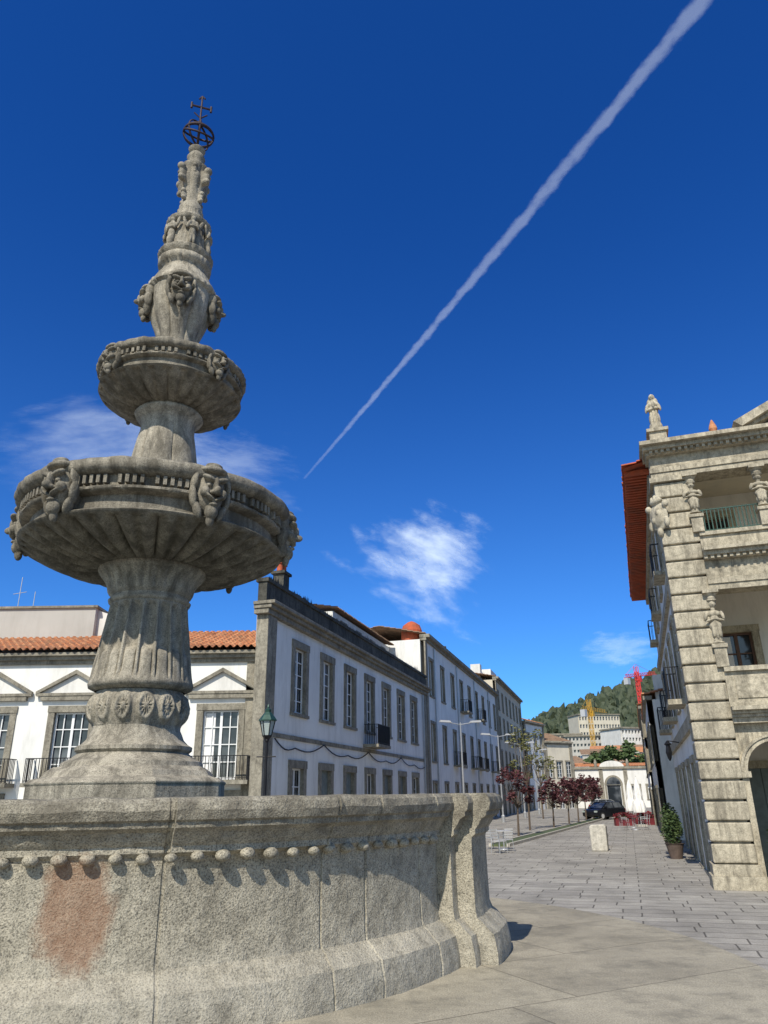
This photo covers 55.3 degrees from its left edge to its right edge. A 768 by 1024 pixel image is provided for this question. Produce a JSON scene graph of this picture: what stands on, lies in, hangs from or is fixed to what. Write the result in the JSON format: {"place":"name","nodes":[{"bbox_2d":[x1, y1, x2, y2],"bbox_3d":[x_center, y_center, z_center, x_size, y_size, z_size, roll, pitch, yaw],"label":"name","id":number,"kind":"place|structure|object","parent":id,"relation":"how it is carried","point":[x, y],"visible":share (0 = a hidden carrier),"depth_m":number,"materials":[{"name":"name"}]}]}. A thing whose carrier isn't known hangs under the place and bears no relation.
{"place":"outdoors","nodes":[
{"label":"outdoors","id":0,"kind":"place"},
{"bbox_2d":[0,0,767,719],"label":"sky","id":1,"kind":"structure","parent":0,"point":[461,250],"materials":[{"name":"blue"}]},
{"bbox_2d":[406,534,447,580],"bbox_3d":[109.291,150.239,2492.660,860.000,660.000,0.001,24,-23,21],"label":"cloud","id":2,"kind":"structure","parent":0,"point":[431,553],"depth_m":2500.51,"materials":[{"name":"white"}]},
{"bbox_2d":[612,812,636,825],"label":"chairs","id":3,"kind":"object","parent":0,"point":[617,820],"visible":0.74,"depth_m":52.35,"materials":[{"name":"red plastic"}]},
{"bbox_2d":[486,807,767,969],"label":"pavement","id":4,"kind":"structure","parent":0,"point":[639,876],"depth_m":19.22,"materials":[{"name":"stone"}]},
{"bbox_2d":[0,662,246,798],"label":"walls","id":5,"kind":"structure","parent":4,"relation":"on","point":[30,728],"depth_m":27.99,"materials":[{"name":"white paint"}]},
{"bbox_2d":[0,780,248,787],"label":"balcony slab","id":6,"kind":"structure","parent":5,"relation":"attached to","point":[8,785],"depth_m":26.27,"materials":[{"name":"stone"}]},
{"bbox_2d":[0,755,249,783],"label":"balcony railing","id":7,"kind":"object","parent":6,"relation":"on","point":[235,777],"visible":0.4,"depth_m":26.59,"materials":[{"name":"metal"}]},
{"bbox_2d":[0,693,252,799],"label":"stone surrounds","id":8,"kind":"object","parent":5,"relation":"attached to","point":[12,711],"visible":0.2,"depth_m":27.75,"materials":[{"name":"grey stone"}]},
{"bbox_2d":[0,710,238,779],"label":"window frames","id":9,"kind":"structure","parent":8,"relation":"attached to","point":[221,727],"depth_m":27.70,"materials":[{"name":"white paint"}]},
{"bbox_2d":[0,712,237,776],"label":"glass","id":10,"kind":"object","parent":9,"relation":"in","point":[225,732],"visible":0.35,"depth_m":27.75,"materials":[{"name":"glass"}]},
{"bbox_2d":[203,713,215,771],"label":"curtains","id":11,"kind":"object","parent":9,"relation":"attached to","point":[208,734],"visible":0.32,"depth_m":27.69,"materials":[{"name":"white fabric"}]},
{"bbox_2d":[0,672,252,693],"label":"pediment fields","id":12,"kind":"structure","parent":8,"relation":"on","point":[77,683],"depth_m":28.19,"materials":[{"name":"white paint"}]},
{"bbox_2d":[0,668,253,696],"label":"pediments","id":13,"kind":"object","parent":5,"relation":"attached to","point":[29,693],"visible":0.45,"depth_m":28.04,"materials":[{"name":"stone"}]},
{"bbox_2d":[241,662,254,795],"bbox_3d":[-4.995,9.170,27.235,0.540,7.140,0.062,-1,-21,0],"label":"end quoin","id":14,"kind":"object","parent":5,"relation":"attached to","point":[248,721],"visible":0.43,"depth_m":27.62,"materials":[{"name":"stone"}]},
{"bbox_2d":[256,704,276,795],"bbox_3d":[-3.043,7.223,18.668,0.500,4.520,0.416,-1,-21,0],"label":"lantern post","id":15,"kind":"object","parent":4,"relation":"on","point":[267,719],"visible":0.6,"depth_m":19.14,"materials":[{"name":"green metal"}]},
{"bbox_2d":[248,562,431,795],"bbox_3d":[-2.830,10.899,40.003,5.850,13.230,27.120,-7,-22,15],"label":"townhouse with parapet","id":16,"kind":"object","parent":4,"relation":"on","point":[341,692],"visible":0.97,"depth_m":34.04,"materials":[{"name":"white paint"}]},
{"bbox_2d":[292,649,415,794],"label":"window frames","id":17,"kind":"structure","parent":16,"relation":"in","point":[297,651],"depth_m":34.27,"materials":[{"name":"white paint"}]},
{"bbox_2d":[370,621,503,817],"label":"long townhouse","id":18,"kind":"structure","parent":4,"relation":"on","point":[462,692],"depth_m":60.66,"materials":[{"name":"paint"}]},
{"bbox_2d":[430,662,478,792],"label":"window frames","id":19,"kind":"structure","parent":18,"relation":"in","point":[430,662],"depth_m":58.25,"materials":[{"name":"white paint"}]},
{"bbox_2d":[439,720,480,792],"bbox_3d":[5.575,18.476,51.795,3.100,7.260,0.320,4,-22,-11],"label":"street lamp","id":20,"kind":"object","parent":4,"relation":"on","point":[460,724],"visible":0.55,"depth_m":52.64,"materials":[{"name":"metal"}]},
{"bbox_2d":[485,830,498,847],"bbox_3d":[4.689,14.225,31.983,0.538,0.883,0.487,11,-24,-28],"label":"cafe chair","id":21,"kind":"object","parent":4,"relation":"on","point":[490,836],"visible":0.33,"depth_m":31.96,"materials":[{"name":"grey metal"}]},
{"bbox_2d":[481,733,514,821],"bbox_3d":[10.091,22.929,63.449,3.100,7.260,0.320,4,-22,-11],"label":"street lamp","id":22,"kind":"object","parent":4,"relation":"on","point":[503,815],"visible":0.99,"depth_m":63.78,"materials":[{"name":"metal"}]},
{"bbox_2d":[489,829,507,852],"bbox_3d":[4.632,13.333,29.683,0.487,0.883,0.538,16,-27,-37],"label":"cafe chair","id":23,"kind":"object","parent":4,"relation":"on","point":[498,841],"visible":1,"depth_m":29.76,"materials":[{"name":"grey metal"}]},
{"bbox_2d":[470,664,527,814],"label":"ochre townhouse","id":24,"kind":"structure","parent":4,"relation":"on","point":[509,701],"depth_m":92.75,"materials":[{"name":"paint"}]},
{"bbox_2d":[497,830,510,849],"bbox_3d":[5.160,14.139,31.598,0.700,0.750,0.700,-1,-21,0],"label":"cafe table","id":25,"kind":"object","parent":4,"relation":"on","point":[502,831],"visible":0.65,"depth_m":31.53,"materials":[{"name":"grey metal"}]},
{"bbox_2d":[499,828,513,851],"bbox_3d":[5.113,13.708,30.667,0.487,0.883,0.538,7,-22,-19],"label":"cafe chair","id":26,"kind":"object","parent":4,"relation":"on","point":[507,834],"visible":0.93,"depth_m":30.55,"materials":[{"name":"grey metal"}]},
{"bbox_2d":[495,766,534,835],"bbox_3d":[7.688,16.500,41.946,1.964,3.766,2.004,-16,-26,35],"label":"plum tree","id":27,"kind":"object","parent":4,"relation":"on","point":[513,795],"visible":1,"depth_m":42.03,"materials":[{"name":"red plant"}]},
{"bbox_2d":[505,741,533,817],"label":"street lamp","id":28,"kind":"object","parent":4,"relation":"on","point":[525,814],"visible":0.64,"depth_m":73.90,"materials":[{"name":"metal"}]},
{"bbox_2d":[278,897,767,1023],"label":"stone platform","id":29,"kind":"structure","parent":4,"relation":"on","point":[560,965],"depth_m":5.76,"materials":[{"name":"grey stone"}]},
{"bbox_2d":[0,96,511,1023],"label":"stone fountain","id":30,"kind":"object","parent":29,"relation":"on","point":[150,872],"visible":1,"depth_m":6.22,"materials":[{"name":"stone"}]},
{"bbox_2d":[506,725,544,829],"bbox_3d":[9.564,17.583,48.871,2.415,6.702,2.490,6,-22,-18],"label":"sapling tree","id":31,"kind":"object","parent":4,"relation":"on","point":[524,761],"visible":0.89,"depth_m":49.32,"materials":[{"name":"green plant"}]},
{"bbox_2d":[522,718,549,809],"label":"corner townhouse","id":32,"kind":"structure","parent":4,"relation":"on","point":[529,726],"depth_m":112.28,"materials":[{"name":"white paint"}]},
{"bbox_2d":[528,735,546,809],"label":"window frames","id":33,"kind":"structure","parent":32,"relation":"in","point":[533,735],"depth_m":112.76,"materials":[{"name":"white paint"}]},
{"bbox_2d":[519,743,556,818],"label":"sapling tree","id":34,"kind":"object","parent":4,"relation":"on","point":[541,762],"visible":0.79,"depth_m":70.69,"materials":[{"name":"green plant"}]},
{"bbox_2d":[533,749,546,813],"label":"street lamp","id":35,"kind":"object","parent":4,"relation":"on","point":[539,811],"visible":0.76,"depth_m":86.02,"materials":[{"name":"metal"}]},
{"bbox_2d":[489,817,611,846],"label":"curb","id":36,"kind":"structure","parent":4,"relation":"on","point":[531,836],"depth_m":42.06,"materials":[{"name":"stone"}]},
{"bbox_2d":[536,776,569,826],"bbox_3d":[12.058,20.589,52.140,2.463,3.395,2.346,17,-27,-38],"label":"plum tree","id":37,"kind":"object","parent":4,"relation":"on","point":[554,796],"visible":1,"depth_m":51.96,"materials":[{"name":"red plant"}]},
{"bbox_2d":[544,733,576,808],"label":"townhouse","id":38,"kind":"structure","parent":4,"relation":"on","point":[559,751],"depth_m":117.65,"materials":[{"name":"beige paint"}]},
{"bbox_2d":[549,762,574,808],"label":"window frames","id":39,"kind":"structure","parent":38,"relation":"in","point":[568,769],"depth_m":116.91,"materials":[{"name":"white paint"}]},
{"bbox_2d":[557,776,581,823],"bbox_3d":[14.086,21.947,55.801,2.255,3.454,2.162,4,-22,-12],"label":"plum tree","id":40,"kind":"object","parent":4,"relation":"on","point":[568,786],"visible":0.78,"depth_m":55.70,"materials":[{"name":"red plant"}]},
{"bbox_2d":[568,777,589,821],"bbox_3d":[15.737,23.506,59.954,2.230,3.507,2.739,-1,-21,0],"label":"plum tree","id":41,"kind":"object","parent":4,"relation":"on","point":[580,781],"visible":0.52,"depth_m":59.92,"materials":[{"name":"red plant"}]},
{"bbox_2d":[570,773,597,819],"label":"plum tree","id":42,"kind":"object","parent":4,"relation":"on","point":[589,787],"visible":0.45,"depth_m":65.32,"materials":[{"name":"red plant"}]},
{"bbox_2d":[579,777,602,817],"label":"plum tree","id":43,"kind":"object","parent":4,"relation":"on","point":[596,793],"visible":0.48,"depth_m":70.51,"materials":[{"name":"red plant"}]},
{"bbox_2d":[584,777,603,801],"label":"plum tree","id":44,"kind":"object","parent":4,"relation":"on","point":[600,788],"visible":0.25,"depth_m":77.39,"materials":[{"name":"red plant"}]},
{"bbox_2d":[589,824,608,850],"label":"stone block","id":45,"kind":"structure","parent":4,"relation":"on","point":[599,837],"depth_m":29.90,"materials":[{"name":"beige stone"}]},
{"bbox_2d":[582,801,625,819],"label":"parked car","id":46,"kind":"object","parent":4,"relation":"on","point":[603,810],"visible":0.81,"depth_m":65.07,"materials":[{"name":"black paint"}]},
{"bbox_2d":[589,799,623,805],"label":"parked car","id":47,"kind":"object","parent":4,"relation":"on","point":[602,800],"visible":0.2,"depth_m":88.56,"materials":[{"name":"silver metal"}]},
{"bbox_2d":[573,759,651,807],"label":"white arched gatehouse","id":48,"kind":"object","parent":4,"relation":"on","point":[614,776],"visible":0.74,"depth_m":117.23,"materials":[{"name":"paint"}]},
{"bbox_2d":[617,814,628,827],"bbox_3d":[15.983,20.680,49.057,0.538,0.883,0.487,-1,-21,0],"label":"cafe chair","id":49,"kind":"object","parent":4,"relation":"on","point":[622,820],"visible":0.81,"depth_m":49.11,"materials":[{"name":"metal"}]},
{"bbox_2d":[618,815,629,826],"bbox_3d":[15.167,19.607,46.260,0.538,0.883,0.487,-1,-21,0],"label":"cafe chair","id":50,"kind":"object","parent":4,"relation":"on","point":[623,822],"visible":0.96,"depth_m":46.20,"materials":[{"name":"metal"}]},
{"bbox_2d":[625,779,633,813],"bbox_3d":[18.931,22.159,56.189,0.884,3.200,0.884,3,-22,-10],"label":"closed parasol","id":51,"kind":"object","parent":4,"relation":"on","point":[630,799],"visible":0.8,"depth_m":56.14,"materials":[{"name":"white fabric"}]},
{"bbox_2d":[628,817,639,829],"bbox_3d":[15.895,19.730,46.422,0.700,0.750,0.700,-1,-21,0],"label":"cafe table","id":52,"kind":"object","parent":4,"relation":"on","point":[634,822],"visible":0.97,"depth_m":46.30,"materials":[{"name":"metal"}]},
{"bbox_2d":[633,776,648,826],"bbox_3d":[17.903,20.320,51.545,0.884,3.300,0.884,3,-22,-10],"label":"closed parasol","id":53,"kind":"object","parent":4,"relation":"on","point":[639,806],"visible":0.99,"depth_m":51.36,"materials":[{"name":"white fabric"}]},
{"bbox_2d":[634,811,654,824],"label":"chairs","id":54,"kind":"object","parent":4,"relation":"on","point":[652,820],"visible":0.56,"depth_m":53.02,"materials":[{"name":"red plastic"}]},
{"bbox_2d":[640,814,650,829],"bbox_3d":[16.620,19.694,46.539,0.538,0.883,0.487,-1,-21,0],"label":"cafe chair","id":55,"kind":"object","parent":4,"relation":"on","point":[647,818],"visible":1,"depth_m":46.58,"materials":[{"name":"metal"}]},
{"bbox_2d":[640,710,655,820],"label":"walls","id":56,"kind":"structure","parent":4,"relation":"on","point":[649,783],"depth_m":56.64,"materials":[{"name":"white paint"}]},
{"bbox_2d":[640,716,658,824],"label":"stone surrounds","id":57,"kind":"object","parent":4,"relation":"on","point":[648,771],"visible":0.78,"depth_m":54.43,"materials":[{"name":"stone"}]},
{"bbox_2d":[645,724,658,788],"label":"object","id":58,"kind":"structure","parent":4,"relation":"on","point":[651,775],"depth_m":63.22,"materials":[{"name":"white paint"}]},
{"bbox_2d":[638,706,641,730],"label":"cornice","id":59,"kind":"structure","parent":58,"relation":"on","point":[639,709],"depth_m":59.26,"materials":[{"name":"stone"}]},
{"bbox_2d":[645,703,665,839],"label":"walls","id":60,"kind":"structure","parent":4,"relation":"on","point":[655,782],"depth_m":41.01,"materials":[{"name":"white paint"}]},
{"bbox_2d":[647,722,666,838],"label":"stone surrounds","id":61,"kind":"object","parent":4,"relation":"on","point":[657,793],"visible":0.81,"depth_m":38.49,"materials":[{"name":"stone"}]},
{"bbox_2d":[650,699,684,839],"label":"facade","id":62,"kind":"structure","parent":4,"relation":"on","point":[666,774],"depth_m":36.98,"materials":[{"name":"white paint"}]},
{"bbox_2d":[642,695,651,723],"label":"cornice","id":63,"kind":"structure","parent":62,"relation":"on","point":[647,700],"depth_m":41.20,"materials":[{"name":"stone"}]},
{"bbox_2d":[641,688,662,719],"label":"tile roof","id":64,"kind":"structure","parent":63,"relation":"on","point":[650,693],"depth_m":38.90,"materials":[{"name":"ceramic"}]},
{"bbox_2d":[652,674,663,698],"bbox_3d":[14.745,9.466,38.793,0.800,1.600,0.900,-8,-22,17],"label":"end chimney","id":65,"kind":"object","parent":62,"relation":"on","point":[657,682],"visible":0.43,"depth_m":38.56,"materials":[{"name":"white paint"}]},
{"bbox_2d":[659,802,681,842],"bbox_3d":[10.963,12.024,27.884,0.808,1.847,0.765,-1,-21,0],"label":"potted shrub","id":66,"kind":"object","parent":4,"relation":"on","point":[666,806],"visible":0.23,"depth_m":28.00,"materials":[{"name":"green plant"}]},
{"bbox_2d":[659,809,684,858],"bbox_3d":[10.319,11.477,26.166,0.868,1.640,0.884,-1,-21,0],"label":"potted shrub","id":67,"kind":"object","parent":4,"relation":"on","point":[675,849],"visible":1,"depth_m":26.00,"materials":[{"name":"green plant"}]},
{"bbox_2d":[621,394,767,890],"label":"arcaded loggia palace","id":68,"kind":"structure","parent":4,"relation":"on","point":[696,516],"depth_m":20.64,"materials":[{"name":"stone"}]},
{"bbox_2d":[703,518,756,665],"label":"window frames","id":69,"kind":"structure","parent":68,"relation":"in","point":[734,635],"depth_m":22.25,"materials":[{"name":"wood"}]},
{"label":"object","id":70,"kind":"object","parent":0,"visible":0},
{"bbox_2d":[573,756,587,762],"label":"tile roof","id":71,"kind":"structure","parent":70,"relation":"on","point":[576,759],"depth_m":164.89,"materials":[{"name":"tile"}]},
{"bbox_3d":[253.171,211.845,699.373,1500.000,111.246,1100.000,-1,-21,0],"label":"hill","id":72,"kind":"structure","parent":0,"visible":0},
{"bbox_2d":[551,733,582,741],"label":"hillside school","id":73,"kind":"object","parent":72,"relation":"on","point":[560,735],"visible":0.01,"depth_m":315.81,"materials":[{"name":"beige paint"}]},
{"bbox_2d":[561,734,601,757],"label":"hillside hotel","id":74,"kind":"structure","parent":72,"relation":"on","point":[581,741],"depth_m":304.85,"materials":[{"name":"grey paint"}]},
{"bbox_2d":[567,714,619,734],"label":"hillside apartment block","id":75,"kind":"structure","parent":72,"relation":"on","point":[577,723],"depth_m":387.91,"materials":[{"name":"beige paint"}]},
{"bbox_2d":[580,717,618,732],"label":"window frames","id":76,"kind":"structure","parent":75,"relation":"in","point":[580,717],"depth_m":387.39,"materials":[{"name":"white paint"}]},
{"bbox_2d":[528,667,660,733],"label":"forest","id":77,"kind":"object","parent":72,"relation":"on","point":[621,699],"visible":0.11,"depth_m":515.82,"materials":[{"name":"green plant"}]},
{"bbox_2d":[588,747,607,758],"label":"broadleaf tree","id":78,"kind":"object","parent":72,"relation":"on","point":[600,752],"visible":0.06,"depth_m":205.56,"materials":[{"name":"green plant"}]},
{"bbox_2d":[599,727,641,745],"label":"hillside hospital","id":79,"kind":"structure","parent":72,"relation":"on","point":[615,736],"depth_m":289.83,"materials":[{"name":"white paint"}]},
{"label":"ground","id":80,"kind":"structure","parent":0,"visible":0},
{"bbox_2d":[580,699,606,745],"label":"yellow tower crane","id":81,"kind":"object","parent":80,"relation":"on","point":[583,712],"visible":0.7,"depth_m":269.46,"materials":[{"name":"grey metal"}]},
{"bbox_2d":[583,753,614,766],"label":"broadleaf tree","id":82,"kind":"object","parent":80,"relation":"on","point":[601,758],"visible":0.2,"depth_m":165.11,"materials":[{"name":"green plant"}]},
{"bbox_2d":[602,739,644,765],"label":"broadleaf tree","id":83,"kind":"object","parent":80,"relation":"on","point":[629,750],"visible":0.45,"depth_m":151.59,"materials":[{"name":"green plant"}]},
{"bbox_2d":[623,664,656,702],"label":"red tower crane","id":84,"kind":"object","parent":80,"relation":"on","point":[627,681],"visible":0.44,"depth_m":293.96,"materials":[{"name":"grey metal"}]},
{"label":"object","id":85,"kind":"object","parent":80,"relation":"on","visible":0},
{"bbox_2d":[579,748,621,754],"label":"tile roof","id":86,"kind":"structure","parent":85,"relation":"on","point":[585,751],"depth_m":220.70,"materials":[{"name":"orange tile"}]},
{"bbox_2d":[635,747,646,751],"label":"tile roof","id":87,"kind":"structure","parent":85,"relation":"on","point":[639,749],"depth_m":211.91,"materials":[{"name":"tile"}]},
{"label":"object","id":88,"kind":"object","parent":80,"relation":"on","visible":0},
{"bbox_2d":[590,745,621,748],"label":"tile roof","id":89,"kind":"structure","parent":88,"relation":"on","point":[599,747],"depth_m":239.79,"materials":[{"name":"tile"}]},
{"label":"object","id":90,"kind":"object","parent":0,"visible":0},
{"bbox_2d":[0,649,255,665],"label":"cornice","id":91,"kind":"structure","parent":90,"relation":"attached to","point":[77,658],"depth_m":28.39,"materials":[{"name":"stone"}]},
{"bbox_2d":[0,630,255,649],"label":"tile roof","id":92,"kind":"structure","parent":91,"relation":"on","point":[226,640],"depth_m":30.40,"materials":[{"name":"tile"}]},
{"bbox_2d":[0,608,101,652],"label":"attic","id":93,"kind":"object","parent":92,"relation":"on","point":[51,622],"visible":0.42,"depth_m":32.22,"materials":[{"name":"grey paint"}]},
{"bbox_2d":[13,577,35,605],"bbox_3d":[-16.534,3.960,33.633,1.022,2.000,0.035,-1,-21,0],"label":"antenna","id":94,"kind":"object","parent":93,"relation":"attached to","point":[24,592],"visible":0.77,"depth_m":33.71,"materials":[{"name":"metal"}]},
{"bbox_2d":[0,605,107,613],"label":"attic cap","id":95,"kind":"object","parent":93,"relation":"on","point":[50,607],"visible":0.25,"depth_m":32.36,"materials":[{"name":"concrete"}]},
{"bbox_2d":[95,611,106,649],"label":"attic wing","id":96,"kind":"structure","parent":92,"relation":"on","point":[102,617],"depth_m":32.49,"materials":[{"name":"white paint"}]}
]}

